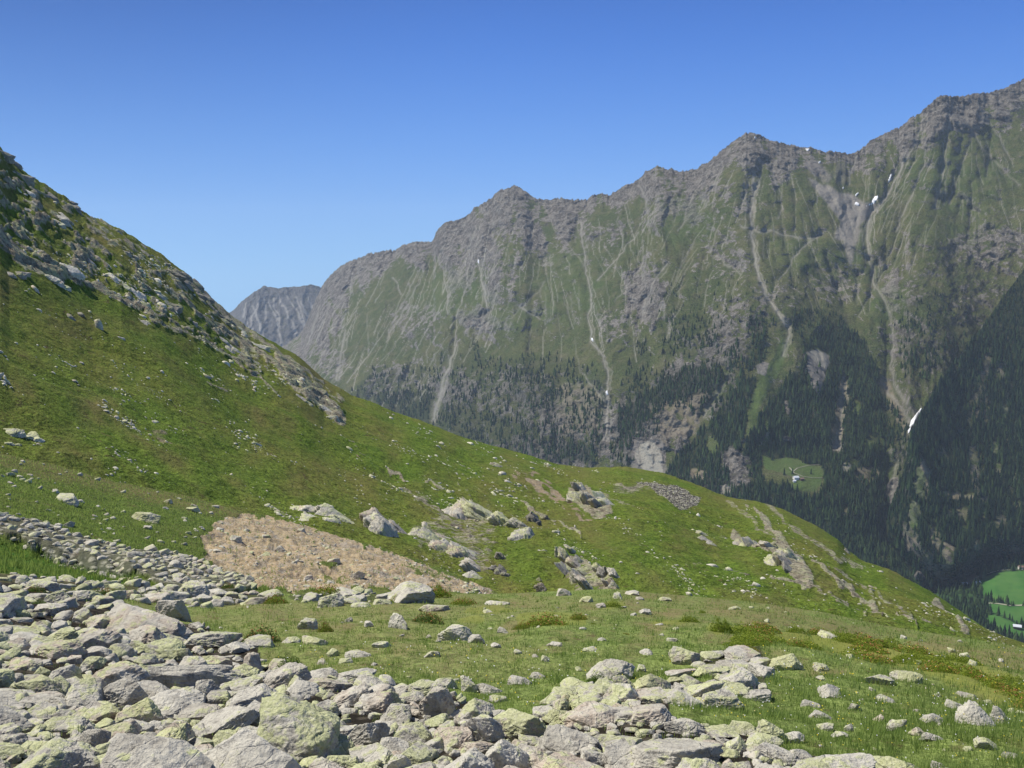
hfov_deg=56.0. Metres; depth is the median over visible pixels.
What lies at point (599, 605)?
boulder
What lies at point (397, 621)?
boulder
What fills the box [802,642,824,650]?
alpine shrub
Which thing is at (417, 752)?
boulder
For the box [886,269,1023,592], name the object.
mountain
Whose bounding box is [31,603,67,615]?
boulder
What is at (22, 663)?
boulder
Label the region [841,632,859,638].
alpine shrub
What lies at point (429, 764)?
boulder
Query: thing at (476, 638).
boulder
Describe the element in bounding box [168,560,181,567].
boulder
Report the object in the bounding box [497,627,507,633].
boulder
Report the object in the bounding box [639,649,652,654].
boulder
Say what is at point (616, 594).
boulder
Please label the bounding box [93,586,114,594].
alpine shrub
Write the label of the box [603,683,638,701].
boulder
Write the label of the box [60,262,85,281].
rock outcrop
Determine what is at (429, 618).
alpine shrub
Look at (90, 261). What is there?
rock outcrop
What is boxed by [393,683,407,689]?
boulder
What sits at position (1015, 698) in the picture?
alpine shrub
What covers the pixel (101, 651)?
boulder
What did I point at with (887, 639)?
alpine shrub
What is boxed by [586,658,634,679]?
boulder
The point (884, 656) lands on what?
alpine shrub
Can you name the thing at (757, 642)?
alpine shrub
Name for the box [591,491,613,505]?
rock outcrop
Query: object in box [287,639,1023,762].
meadow flowers
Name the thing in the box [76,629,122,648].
boulder
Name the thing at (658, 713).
boulder
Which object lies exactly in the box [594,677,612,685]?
boulder
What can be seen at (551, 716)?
boulder
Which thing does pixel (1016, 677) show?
alpine shrub
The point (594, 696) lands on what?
boulder
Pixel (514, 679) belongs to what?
boulder
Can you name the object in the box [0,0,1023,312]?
sky
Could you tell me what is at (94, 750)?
boulder
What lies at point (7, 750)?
boulder
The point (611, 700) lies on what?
boulder
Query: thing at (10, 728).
boulder
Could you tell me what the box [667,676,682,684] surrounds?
boulder
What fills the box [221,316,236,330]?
rock outcrop
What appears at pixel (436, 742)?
boulder
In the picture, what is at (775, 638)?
alpine shrub
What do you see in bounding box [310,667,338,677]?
boulder
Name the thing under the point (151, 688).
boulder
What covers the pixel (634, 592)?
boulder
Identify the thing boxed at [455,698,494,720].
boulder
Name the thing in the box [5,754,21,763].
boulder
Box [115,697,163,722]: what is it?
boulder
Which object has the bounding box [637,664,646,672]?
boulder
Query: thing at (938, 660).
alpine shrub
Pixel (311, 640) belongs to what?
boulder
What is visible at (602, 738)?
boulder
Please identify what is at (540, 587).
rock outcrop
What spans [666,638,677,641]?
boulder
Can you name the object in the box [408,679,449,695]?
boulder
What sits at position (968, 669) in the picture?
alpine shrub
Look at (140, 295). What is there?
rock outcrop
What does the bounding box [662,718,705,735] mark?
boulder
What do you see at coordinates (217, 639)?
boulder
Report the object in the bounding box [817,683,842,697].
boulder
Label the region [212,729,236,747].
boulder
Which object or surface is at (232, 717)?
boulder
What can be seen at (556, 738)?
boulder
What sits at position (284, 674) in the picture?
boulder
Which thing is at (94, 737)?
boulder
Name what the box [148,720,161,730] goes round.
boulder
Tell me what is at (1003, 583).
valley ground
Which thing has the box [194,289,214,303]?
rock outcrop
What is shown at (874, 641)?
alpine shrub
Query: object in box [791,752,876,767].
boulder
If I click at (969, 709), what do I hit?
boulder
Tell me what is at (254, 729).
boulder
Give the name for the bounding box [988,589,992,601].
conifer tree
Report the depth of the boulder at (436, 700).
12.68 m
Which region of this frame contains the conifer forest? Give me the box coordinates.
[351,270,1023,642]
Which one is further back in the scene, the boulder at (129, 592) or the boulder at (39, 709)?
the boulder at (129, 592)
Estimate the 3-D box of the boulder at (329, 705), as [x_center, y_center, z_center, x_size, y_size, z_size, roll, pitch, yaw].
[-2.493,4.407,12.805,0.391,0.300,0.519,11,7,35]
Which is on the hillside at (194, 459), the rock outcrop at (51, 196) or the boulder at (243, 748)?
the rock outcrop at (51, 196)
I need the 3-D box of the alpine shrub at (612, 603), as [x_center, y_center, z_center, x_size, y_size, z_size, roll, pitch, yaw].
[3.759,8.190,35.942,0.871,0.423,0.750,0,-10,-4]
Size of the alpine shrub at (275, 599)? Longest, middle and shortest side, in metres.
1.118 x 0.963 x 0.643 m
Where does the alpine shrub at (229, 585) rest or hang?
on the hillside at (87, 561)
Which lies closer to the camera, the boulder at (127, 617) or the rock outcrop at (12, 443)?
the boulder at (127, 617)
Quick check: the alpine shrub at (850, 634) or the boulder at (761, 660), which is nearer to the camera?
the boulder at (761, 660)
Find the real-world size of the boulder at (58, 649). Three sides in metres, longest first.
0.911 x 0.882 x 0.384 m
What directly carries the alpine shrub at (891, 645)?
on the ground at (357, 718)
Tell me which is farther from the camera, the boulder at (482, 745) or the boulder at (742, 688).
the boulder at (742, 688)
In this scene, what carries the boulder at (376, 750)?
on the ground at (357, 718)
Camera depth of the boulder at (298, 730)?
10.87 m
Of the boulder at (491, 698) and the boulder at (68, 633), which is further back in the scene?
the boulder at (68, 633)
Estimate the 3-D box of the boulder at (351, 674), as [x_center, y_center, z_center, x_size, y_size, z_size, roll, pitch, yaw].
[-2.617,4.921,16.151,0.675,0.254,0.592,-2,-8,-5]
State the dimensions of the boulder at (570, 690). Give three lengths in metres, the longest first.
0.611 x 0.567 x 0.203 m
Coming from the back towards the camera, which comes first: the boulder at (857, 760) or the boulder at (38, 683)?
the boulder at (38, 683)
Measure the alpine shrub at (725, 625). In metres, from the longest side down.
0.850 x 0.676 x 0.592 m
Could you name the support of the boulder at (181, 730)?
on the ground at (357, 718)
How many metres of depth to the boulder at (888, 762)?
9.87 m
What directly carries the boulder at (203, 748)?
on the ground at (357, 718)
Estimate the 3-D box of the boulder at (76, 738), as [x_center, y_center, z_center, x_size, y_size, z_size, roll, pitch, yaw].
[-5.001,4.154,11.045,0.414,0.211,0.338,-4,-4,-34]
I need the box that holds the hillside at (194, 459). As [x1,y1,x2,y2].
[0,147,1023,647]
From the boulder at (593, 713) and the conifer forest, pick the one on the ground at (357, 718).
the boulder at (593, 713)
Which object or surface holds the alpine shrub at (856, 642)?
on the ground at (357, 718)
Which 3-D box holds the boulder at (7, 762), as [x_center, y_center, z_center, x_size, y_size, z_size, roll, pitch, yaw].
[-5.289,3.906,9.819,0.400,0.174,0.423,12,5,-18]
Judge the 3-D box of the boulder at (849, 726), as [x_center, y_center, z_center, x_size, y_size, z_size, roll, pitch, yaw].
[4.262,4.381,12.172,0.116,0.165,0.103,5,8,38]
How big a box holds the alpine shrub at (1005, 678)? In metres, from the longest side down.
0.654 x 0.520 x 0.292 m
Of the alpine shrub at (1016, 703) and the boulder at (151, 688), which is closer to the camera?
the boulder at (151, 688)
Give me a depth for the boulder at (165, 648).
19.40 m
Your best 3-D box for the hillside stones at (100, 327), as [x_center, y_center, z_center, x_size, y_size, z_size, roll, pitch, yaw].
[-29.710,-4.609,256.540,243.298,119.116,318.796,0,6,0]
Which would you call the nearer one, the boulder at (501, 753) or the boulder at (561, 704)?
the boulder at (501, 753)
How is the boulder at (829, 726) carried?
on the ground at (357, 718)
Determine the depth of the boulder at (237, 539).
76.36 m
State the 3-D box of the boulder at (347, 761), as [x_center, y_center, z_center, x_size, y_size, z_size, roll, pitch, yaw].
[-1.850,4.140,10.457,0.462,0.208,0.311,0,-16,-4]
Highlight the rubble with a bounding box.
[0,460,1022,767]
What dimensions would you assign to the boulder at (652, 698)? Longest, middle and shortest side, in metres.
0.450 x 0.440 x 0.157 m
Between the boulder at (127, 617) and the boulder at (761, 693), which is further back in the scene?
the boulder at (127, 617)
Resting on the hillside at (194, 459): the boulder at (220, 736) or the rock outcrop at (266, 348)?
the rock outcrop at (266, 348)
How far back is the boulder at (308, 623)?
26.76 m
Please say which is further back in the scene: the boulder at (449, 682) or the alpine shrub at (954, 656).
the alpine shrub at (954, 656)
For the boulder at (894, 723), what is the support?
on the ground at (357, 718)
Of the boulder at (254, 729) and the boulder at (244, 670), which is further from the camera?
the boulder at (244, 670)
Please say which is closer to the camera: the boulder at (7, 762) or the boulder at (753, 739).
the boulder at (7, 762)
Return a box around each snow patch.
[866,196,877,205]
[908,408,920,432]
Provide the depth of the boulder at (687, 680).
15.89 m
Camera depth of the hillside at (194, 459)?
196.85 m
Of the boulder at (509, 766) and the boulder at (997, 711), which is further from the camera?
the boulder at (997, 711)
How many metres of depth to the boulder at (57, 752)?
9.19 m
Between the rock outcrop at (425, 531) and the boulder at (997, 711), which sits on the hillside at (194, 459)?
the rock outcrop at (425, 531)
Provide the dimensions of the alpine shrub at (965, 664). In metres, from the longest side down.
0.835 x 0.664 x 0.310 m
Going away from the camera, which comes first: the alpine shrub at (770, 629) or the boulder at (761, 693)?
the boulder at (761, 693)
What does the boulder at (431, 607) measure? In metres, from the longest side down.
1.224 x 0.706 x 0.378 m
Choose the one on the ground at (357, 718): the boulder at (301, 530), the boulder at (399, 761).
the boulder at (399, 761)
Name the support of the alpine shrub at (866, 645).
on the ground at (357, 718)
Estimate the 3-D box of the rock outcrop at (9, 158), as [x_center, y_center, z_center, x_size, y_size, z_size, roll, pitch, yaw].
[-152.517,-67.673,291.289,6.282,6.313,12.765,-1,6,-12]
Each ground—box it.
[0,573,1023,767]
[932,557,1023,636]
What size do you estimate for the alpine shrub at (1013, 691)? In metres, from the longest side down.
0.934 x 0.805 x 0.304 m
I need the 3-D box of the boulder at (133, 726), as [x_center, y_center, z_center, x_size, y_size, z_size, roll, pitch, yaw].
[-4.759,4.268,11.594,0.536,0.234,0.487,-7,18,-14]
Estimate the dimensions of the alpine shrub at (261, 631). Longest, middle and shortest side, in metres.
1.067 x 0.920 x 0.537 m
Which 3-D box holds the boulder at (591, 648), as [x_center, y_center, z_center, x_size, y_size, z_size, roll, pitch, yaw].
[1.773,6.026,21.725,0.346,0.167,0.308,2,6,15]
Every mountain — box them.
[230,284,320,346]
[282,79,1023,591]
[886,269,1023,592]
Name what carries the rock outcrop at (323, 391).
on the hillside at (194, 459)
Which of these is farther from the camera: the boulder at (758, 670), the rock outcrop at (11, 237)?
the rock outcrop at (11, 237)
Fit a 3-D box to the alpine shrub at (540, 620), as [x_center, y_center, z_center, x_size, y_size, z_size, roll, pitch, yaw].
[1.007,6.878,28.212,1.487,0.506,1.281,0,-10,1]
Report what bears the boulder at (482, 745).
on the ground at (357, 718)
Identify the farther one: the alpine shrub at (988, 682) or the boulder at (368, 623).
the boulder at (368, 623)
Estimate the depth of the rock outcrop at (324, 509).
141.63 m
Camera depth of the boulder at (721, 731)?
11.06 m
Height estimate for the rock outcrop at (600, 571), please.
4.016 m
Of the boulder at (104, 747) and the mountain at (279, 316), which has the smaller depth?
the boulder at (104, 747)
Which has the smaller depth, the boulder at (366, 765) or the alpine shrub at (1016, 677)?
the boulder at (366, 765)
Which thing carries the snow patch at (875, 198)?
on the mountain at (566, 279)
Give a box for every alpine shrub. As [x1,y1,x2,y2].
[26,584,46,592]
[32,599,45,603]
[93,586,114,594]
[221,583,234,588]
[241,623,281,642]
[263,591,288,603]
[276,652,302,667]
[312,584,340,596]
[317,620,332,632]
[412,609,443,624]
[427,584,451,597]
[449,597,476,604]
[513,620,529,629]
[525,610,569,626]
[570,612,586,619]
[586,671,603,682]
[606,599,623,608]
[678,615,699,622]
[709,615,735,633]
[718,621,761,635]
[721,639,752,645]
[724,640,749,649]
[729,629,760,638]
[739,622,774,634]
[740,634,770,645]
[744,619,781,633]
[752,636,773,644]
[758,634,786,643]
[785,623,806,633]
[785,638,808,647]
[797,636,816,645]
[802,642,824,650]
[806,627,827,634]
[820,629,847,637]
[832,634,852,643]
[838,647,868,656]
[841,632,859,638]
[849,639,889,654]
[849,648,887,664]
[850,637,874,646]
[852,632,887,646]
[871,655,897,665]
[875,653,894,662]
[878,640,899,649]
[884,636,900,643]
[893,641,935,655]
[894,653,908,663]
[900,651,930,659]
[902,655,930,665]
[918,660,955,673]
[920,655,955,665]
[932,652,957,661]
[934,661,967,672]
[946,653,982,665]
[950,666,985,676]
[954,661,973,670]
[959,669,991,680]
[972,672,1003,681]
[976,676,1011,688]
[985,678,1021,691]
[995,674,1011,682]
[995,685,1023,697]
[1003,673,1023,682]
[1006,693,1023,702]
[1012,681,1023,689]
[1013,697,1022,708]
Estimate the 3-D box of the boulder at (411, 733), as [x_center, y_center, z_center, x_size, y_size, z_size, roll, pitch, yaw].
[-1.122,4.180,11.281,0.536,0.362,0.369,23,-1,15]
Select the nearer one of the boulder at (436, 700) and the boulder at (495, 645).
the boulder at (436, 700)
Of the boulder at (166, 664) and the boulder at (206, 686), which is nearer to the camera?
the boulder at (206, 686)
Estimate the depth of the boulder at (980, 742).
10.97 m
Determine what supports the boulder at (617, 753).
on the ground at (357, 718)
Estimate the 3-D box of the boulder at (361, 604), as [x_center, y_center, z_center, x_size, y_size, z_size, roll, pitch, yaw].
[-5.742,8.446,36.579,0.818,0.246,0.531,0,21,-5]
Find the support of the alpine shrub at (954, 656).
on the ground at (357, 718)
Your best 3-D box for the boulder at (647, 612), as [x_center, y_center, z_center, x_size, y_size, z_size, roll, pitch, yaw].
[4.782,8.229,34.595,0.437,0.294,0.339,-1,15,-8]
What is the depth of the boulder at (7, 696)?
13.21 m
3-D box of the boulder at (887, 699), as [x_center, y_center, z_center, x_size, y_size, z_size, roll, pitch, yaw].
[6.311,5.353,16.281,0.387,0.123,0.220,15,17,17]
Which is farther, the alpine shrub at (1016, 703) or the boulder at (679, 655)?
the boulder at (679, 655)
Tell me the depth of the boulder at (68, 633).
20.35 m
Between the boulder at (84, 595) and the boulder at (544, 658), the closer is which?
the boulder at (544, 658)
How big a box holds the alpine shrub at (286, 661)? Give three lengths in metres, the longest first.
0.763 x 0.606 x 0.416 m
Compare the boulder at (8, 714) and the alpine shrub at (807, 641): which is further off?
the alpine shrub at (807, 641)
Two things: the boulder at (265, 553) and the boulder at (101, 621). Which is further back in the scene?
the boulder at (265, 553)
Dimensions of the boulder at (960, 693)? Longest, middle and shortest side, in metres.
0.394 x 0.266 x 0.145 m
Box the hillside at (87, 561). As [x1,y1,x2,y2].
[0,453,496,593]
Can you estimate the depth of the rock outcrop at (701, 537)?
190.83 m
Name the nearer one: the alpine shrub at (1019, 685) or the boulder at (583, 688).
the boulder at (583, 688)
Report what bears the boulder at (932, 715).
on the ground at (357, 718)
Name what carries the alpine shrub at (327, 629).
on the ground at (357, 718)
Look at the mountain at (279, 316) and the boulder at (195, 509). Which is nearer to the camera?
the boulder at (195, 509)
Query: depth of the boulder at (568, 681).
15.27 m
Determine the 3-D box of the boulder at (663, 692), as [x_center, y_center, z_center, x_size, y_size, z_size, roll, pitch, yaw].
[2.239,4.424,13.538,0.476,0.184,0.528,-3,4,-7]
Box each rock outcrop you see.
[0,150,22,169]
[3,428,25,437]
[4,442,21,445]
[6,232,18,244]
[7,271,31,279]
[14,170,34,186]
[24,201,38,211]
[25,431,44,441]
[29,186,46,196]
[45,274,71,291]
[46,192,58,203]
[52,212,73,228]
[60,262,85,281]
[61,199,83,215]
[67,312,84,320]
[87,254,100,269]
[103,273,131,291]
[123,250,138,261]
[131,287,151,308]
[135,244,150,256]
[138,318,150,325]
[153,289,167,301]
[165,300,183,313]
[169,268,193,291]
[184,272,204,290]
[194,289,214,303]
[198,297,215,310]
[220,337,234,353]
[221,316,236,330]
[238,327,247,338]
[251,341,270,352]
[290,503,354,523]
[296,394,312,405]
[315,387,328,396]
[318,399,339,421]
[359,507,406,537]
[408,522,450,543]
[428,540,481,578]
[441,497,492,519]
[486,510,533,540]
[487,551,510,576]
[490,462,502,466]
[525,511,549,525]
[533,577,546,591]
[554,544,593,589]
[566,481,601,507]
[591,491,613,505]
[591,562,619,588]
[695,530,716,545]
[732,536,757,546]
[755,540,800,572]
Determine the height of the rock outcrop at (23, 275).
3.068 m
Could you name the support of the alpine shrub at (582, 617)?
on the ground at (357, 718)
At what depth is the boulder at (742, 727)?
11.32 m
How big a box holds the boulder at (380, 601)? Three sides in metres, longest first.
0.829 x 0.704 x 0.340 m
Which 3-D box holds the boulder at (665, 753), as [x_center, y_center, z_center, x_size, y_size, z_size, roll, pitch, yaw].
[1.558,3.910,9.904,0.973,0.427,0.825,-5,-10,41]
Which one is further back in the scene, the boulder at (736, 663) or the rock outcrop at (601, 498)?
the rock outcrop at (601, 498)
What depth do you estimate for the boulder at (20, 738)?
10.77 m
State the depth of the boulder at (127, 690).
13.57 m
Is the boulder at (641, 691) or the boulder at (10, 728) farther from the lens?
the boulder at (641, 691)
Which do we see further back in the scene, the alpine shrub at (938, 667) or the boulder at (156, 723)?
the alpine shrub at (938, 667)
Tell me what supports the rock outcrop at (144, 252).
on the hillside at (194, 459)
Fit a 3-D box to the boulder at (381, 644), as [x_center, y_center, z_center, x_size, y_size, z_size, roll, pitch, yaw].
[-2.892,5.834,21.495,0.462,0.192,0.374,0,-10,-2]
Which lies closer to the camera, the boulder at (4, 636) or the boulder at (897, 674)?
the boulder at (4, 636)
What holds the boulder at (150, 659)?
on the ground at (357, 718)
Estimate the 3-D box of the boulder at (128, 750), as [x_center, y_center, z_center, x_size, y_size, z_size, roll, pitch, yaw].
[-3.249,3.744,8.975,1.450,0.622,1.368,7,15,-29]
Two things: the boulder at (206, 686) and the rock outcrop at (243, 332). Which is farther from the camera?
the rock outcrop at (243, 332)
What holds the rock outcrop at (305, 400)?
on the hillside at (194, 459)
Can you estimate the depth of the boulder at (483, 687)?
14.99 m
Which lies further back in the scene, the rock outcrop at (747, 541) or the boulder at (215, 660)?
the rock outcrop at (747, 541)
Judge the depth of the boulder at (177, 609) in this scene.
29.31 m
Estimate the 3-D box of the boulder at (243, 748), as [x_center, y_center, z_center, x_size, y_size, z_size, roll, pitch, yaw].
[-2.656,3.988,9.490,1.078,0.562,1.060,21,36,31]
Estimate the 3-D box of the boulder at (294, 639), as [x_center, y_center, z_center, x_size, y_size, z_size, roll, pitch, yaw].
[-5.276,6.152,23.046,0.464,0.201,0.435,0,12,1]
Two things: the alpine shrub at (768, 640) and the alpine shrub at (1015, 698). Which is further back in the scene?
the alpine shrub at (768, 640)
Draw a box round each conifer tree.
[984,596,989,609]
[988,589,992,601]
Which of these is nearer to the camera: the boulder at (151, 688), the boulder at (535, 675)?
the boulder at (151, 688)
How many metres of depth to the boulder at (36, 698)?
13.30 m
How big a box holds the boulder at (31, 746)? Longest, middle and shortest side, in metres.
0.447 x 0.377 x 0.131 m
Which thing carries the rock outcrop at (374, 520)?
on the hillside at (194, 459)
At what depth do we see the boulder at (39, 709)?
12.54 m
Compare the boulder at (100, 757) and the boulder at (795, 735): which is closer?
the boulder at (100, 757)
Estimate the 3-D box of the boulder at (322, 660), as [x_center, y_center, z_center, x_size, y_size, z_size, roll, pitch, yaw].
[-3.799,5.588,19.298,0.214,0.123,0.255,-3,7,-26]
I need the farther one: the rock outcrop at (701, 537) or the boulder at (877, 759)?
the rock outcrop at (701, 537)
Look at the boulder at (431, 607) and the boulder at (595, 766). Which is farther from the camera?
the boulder at (431, 607)
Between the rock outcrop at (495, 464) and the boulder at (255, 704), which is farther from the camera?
the rock outcrop at (495, 464)
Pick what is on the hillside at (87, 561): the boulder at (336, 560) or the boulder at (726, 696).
the boulder at (336, 560)
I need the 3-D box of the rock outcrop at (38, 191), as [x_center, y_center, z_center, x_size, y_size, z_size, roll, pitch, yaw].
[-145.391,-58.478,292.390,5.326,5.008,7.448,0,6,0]
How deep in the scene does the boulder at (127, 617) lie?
24.32 m
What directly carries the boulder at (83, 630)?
on the ground at (357, 718)
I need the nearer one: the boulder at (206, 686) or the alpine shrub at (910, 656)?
the boulder at (206, 686)
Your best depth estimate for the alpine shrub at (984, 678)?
20.99 m
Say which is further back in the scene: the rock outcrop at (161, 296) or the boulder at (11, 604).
the rock outcrop at (161, 296)
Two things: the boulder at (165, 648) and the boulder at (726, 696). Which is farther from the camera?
the boulder at (165, 648)
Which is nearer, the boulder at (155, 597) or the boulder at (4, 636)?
the boulder at (4, 636)
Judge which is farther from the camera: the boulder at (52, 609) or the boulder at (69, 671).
the boulder at (52, 609)
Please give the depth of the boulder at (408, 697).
13.71 m
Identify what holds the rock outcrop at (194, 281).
on the hillside at (194, 459)
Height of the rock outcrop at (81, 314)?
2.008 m
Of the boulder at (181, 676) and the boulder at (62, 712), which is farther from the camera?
the boulder at (181, 676)
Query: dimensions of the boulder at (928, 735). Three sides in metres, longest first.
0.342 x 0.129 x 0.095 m
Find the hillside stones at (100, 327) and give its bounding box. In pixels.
[0,157,1006,643]
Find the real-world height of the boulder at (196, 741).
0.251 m
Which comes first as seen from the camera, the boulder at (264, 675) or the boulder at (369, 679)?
the boulder at (369, 679)
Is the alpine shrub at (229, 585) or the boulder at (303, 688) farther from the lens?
the alpine shrub at (229, 585)
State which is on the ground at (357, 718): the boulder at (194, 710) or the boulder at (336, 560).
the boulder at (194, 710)
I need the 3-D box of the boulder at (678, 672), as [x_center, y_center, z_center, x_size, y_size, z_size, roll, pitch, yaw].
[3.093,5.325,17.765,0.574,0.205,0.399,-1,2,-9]
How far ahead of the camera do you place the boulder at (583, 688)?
13.50 m
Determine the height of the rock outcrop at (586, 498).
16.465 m
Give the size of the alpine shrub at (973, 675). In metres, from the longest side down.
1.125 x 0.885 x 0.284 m
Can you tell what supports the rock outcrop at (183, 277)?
on the hillside at (194, 459)
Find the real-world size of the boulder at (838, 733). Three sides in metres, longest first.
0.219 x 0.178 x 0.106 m
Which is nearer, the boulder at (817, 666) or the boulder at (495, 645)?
the boulder at (817, 666)
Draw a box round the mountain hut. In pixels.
[1013,624,1021,630]
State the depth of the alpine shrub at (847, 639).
28.35 m
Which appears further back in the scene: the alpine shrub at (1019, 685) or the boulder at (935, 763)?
the alpine shrub at (1019, 685)
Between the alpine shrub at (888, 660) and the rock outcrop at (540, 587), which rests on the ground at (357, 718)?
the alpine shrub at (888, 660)
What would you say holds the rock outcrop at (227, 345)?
on the hillside at (194, 459)
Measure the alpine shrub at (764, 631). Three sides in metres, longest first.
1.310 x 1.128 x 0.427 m
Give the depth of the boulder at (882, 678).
18.50 m
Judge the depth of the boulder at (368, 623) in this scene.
26.88 m
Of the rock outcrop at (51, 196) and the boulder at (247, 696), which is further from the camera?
the rock outcrop at (51, 196)
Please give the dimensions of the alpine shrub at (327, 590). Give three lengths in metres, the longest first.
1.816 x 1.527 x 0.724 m
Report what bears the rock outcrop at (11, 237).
on the hillside at (194, 459)
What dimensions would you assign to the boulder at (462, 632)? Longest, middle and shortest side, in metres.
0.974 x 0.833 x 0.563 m
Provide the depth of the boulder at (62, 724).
11.80 m
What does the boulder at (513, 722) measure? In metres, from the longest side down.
0.725 x 0.501 x 0.460 m
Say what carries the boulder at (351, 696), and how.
on the ground at (357, 718)
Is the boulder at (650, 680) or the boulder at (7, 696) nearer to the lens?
the boulder at (7, 696)
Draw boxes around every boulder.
[0,593,27,617]
[0,631,9,641]
[0,668,15,687]
[0,688,35,706]
[0,705,34,729]
[0,722,22,734]
[0,733,27,744]
[0,742,25,759]
[0,758,10,767]
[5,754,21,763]
[6,625,40,633]
[7,638,30,650]
[8,657,42,670]
[9,631,38,641]
[10,674,62,692]
[14,736,99,767]
[15,609,31,616]
[16,709,36,718]
[19,691,64,706]
[21,740,40,756]
[25,579,60,591]
[25,593,47,602]
[27,701,58,720]
[28,728,41,735]
[29,620,52,635]
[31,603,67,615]
[35,639,86,658]
[43,716,100,732]
[44,590,79,605]
[48,626,78,640]
[49,664,83,678]
[49,696,68,708]
[53,709,75,716]
[54,675,70,695]
[55,493,79,506]
[64,521,74,526]
[65,677,106,708]
[68,736,79,741]
[71,607,91,622]
[72,590,102,600]
[72,701,119,721]
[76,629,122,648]
[78,627,94,632]
[78,728,110,746]
[79,656,107,669]
[85,614,110,628]
[86,646,111,656]
[87,743,100,755]
[92,660,151,684]
[95,742,109,752]
[96,753,105,761]
[100,733,215,767]
[101,720,141,737]
[102,675,148,705]
[104,603,186,637]
[109,643,137,659]
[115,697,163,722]
[122,654,159,665]
[123,718,154,732]
[126,590,142,597]
[129,625,166,642]
[131,512,160,523]
[135,637,185,660]
[138,680,169,697]
[141,663,172,667]
[143,664,240,687]
[144,592,173,603]
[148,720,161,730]
[150,686,206,717]
[155,600,191,621]
[156,721,192,740]
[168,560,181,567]
[175,648,192,660]
[178,580,209,597]
[178,703,221,717]
[179,656,207,664]
[184,631,242,647]
[186,507,199,512]
[187,736,213,745]
[194,744,213,753]
[195,679,220,695]
[199,705,259,733]
[202,655,233,667]
[203,729,302,767]
[206,689,231,703]
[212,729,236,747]
[220,676,263,691]
[224,641,250,653]
[225,683,277,706]
[229,535,241,542]
[232,663,259,677]
[239,726,258,732]
[243,652,262,671]
[246,634,273,647]
[247,700,260,710]
[249,671,268,678]
[256,692,340,762]
[260,551,270,555]
[262,662,311,686]
[275,546,284,551]
[275,684,289,695]
[281,636,300,642]
[286,680,319,696]
[288,674,302,686]
[297,528,305,532]
[297,617,317,629]
[302,635,327,645]
[303,575,312,580]
[309,677,352,691]
[309,757,343,767]
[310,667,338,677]
[316,699,340,714]
[317,592,343,607]
[317,658,324,664]
[327,558,340,563]
[327,755,359,767]
[332,587,360,596]
[333,685,369,705]
[335,734,354,754]
[337,668,376,679]
[338,658,352,663]
[340,725,354,735]
[344,649,370,657]
[348,722,390,745]
[348,742,393,766]
[350,571,364,579]
[350,602,370,606]
[351,762,375,767]
[354,671,384,686]
[358,691,403,714]
[364,621,373,626]
[372,641,390,647]
[373,599,391,604]
[380,703,411,723]
[380,737,408,752]
[384,754,411,767]
[387,581,435,603]
[388,613,407,629]
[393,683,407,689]
[394,721,433,746]
[399,691,423,702]
[401,741,438,764]
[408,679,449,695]
[412,761,437,767]
[418,604,449,611]
[418,686,455,716]
[424,651,439,657]
[424,736,443,748]
[434,726,473,749]
[435,678,457,688]
[437,624,471,640]
[444,747,494,767]
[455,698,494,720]
[458,741,494,751]
[460,675,477,692]
[461,714,504,742]
[468,634,484,643]
[477,683,502,693]
[485,600,509,604]
[485,739,530,767]
[489,695,507,702]
[491,642,500,647]
[493,708,545,737]
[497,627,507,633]
[503,765,517,767]
[507,675,532,684]
[518,743,548,767]
[529,672,543,678]
[533,751,596,767]
[538,724,598,753]
[540,655,549,661]
[541,709,566,724]
[546,641,561,646]
[552,698,569,710]
[554,685,576,695]
[556,588,571,595]
[558,700,620,727]
[560,677,582,687]
[570,692,602,709]
[575,682,608,696]
[579,596,592,601]
[580,749,603,766]
[582,646,596,651]
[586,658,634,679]
[590,765,603,767]
[593,734,614,745]
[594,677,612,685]
[596,603,605,607]
[598,695,620,705]
[602,738,633,767]
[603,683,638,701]
[605,735,642,745]
[612,591,622,599]
[612,675,634,688]
[614,706,632,724]
[625,590,638,595]
[630,703,671,724]
[630,738,722,767]
[633,673,670,688]
[635,686,661,695]
[636,693,666,703]
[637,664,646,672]
[639,609,650,614]
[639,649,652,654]
[650,689,671,695]
[659,597,671,600]
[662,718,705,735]
[665,668,695,676]
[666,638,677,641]
[666,686,701,706]
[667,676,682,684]
[668,646,700,664]
[675,757,719,767]
[679,674,701,685]
[683,681,724,697]
[692,664,730,676]
[701,686,744,710]
[701,739,724,746]
[704,724,739,738]
[715,658,747,673]
[720,667,759,689]
[721,761,751,767]
[722,680,748,696]
[724,645,760,661]
[726,736,746,754]
[729,720,755,735]
[743,689,771,702]
[745,732,783,746]
[748,662,774,677]
[749,657,770,665]
[750,742,797,765]
[754,763,785,767]
[755,719,784,741]
[769,653,804,670]
[784,731,803,743]
[790,749,811,759]
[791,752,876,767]
[800,699,820,707]
[810,710,832,718]
[812,662,828,671]
[816,722,833,731]
[817,630,838,638]
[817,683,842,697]
[831,731,848,737]
[844,724,853,731]
[848,703,861,710]
[863,674,893,684]
[873,756,883,767]
[875,694,894,702]
[878,756,918,767]
[886,719,906,731]
[889,670,923,683]
[908,727,923,735]
[918,732,942,740]
[922,713,943,723]
[931,760,943,767]
[944,699,961,708]
[954,700,995,726]
[956,691,976,699]
[973,737,997,749]
[990,705,1009,723]
[1001,751,1014,758]
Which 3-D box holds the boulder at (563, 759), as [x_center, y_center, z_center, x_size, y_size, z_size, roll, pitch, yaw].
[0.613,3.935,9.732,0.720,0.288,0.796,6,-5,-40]
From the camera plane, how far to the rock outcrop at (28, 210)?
265.04 m
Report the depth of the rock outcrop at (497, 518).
181.86 m
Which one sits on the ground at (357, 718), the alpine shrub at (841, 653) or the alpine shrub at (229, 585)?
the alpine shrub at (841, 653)

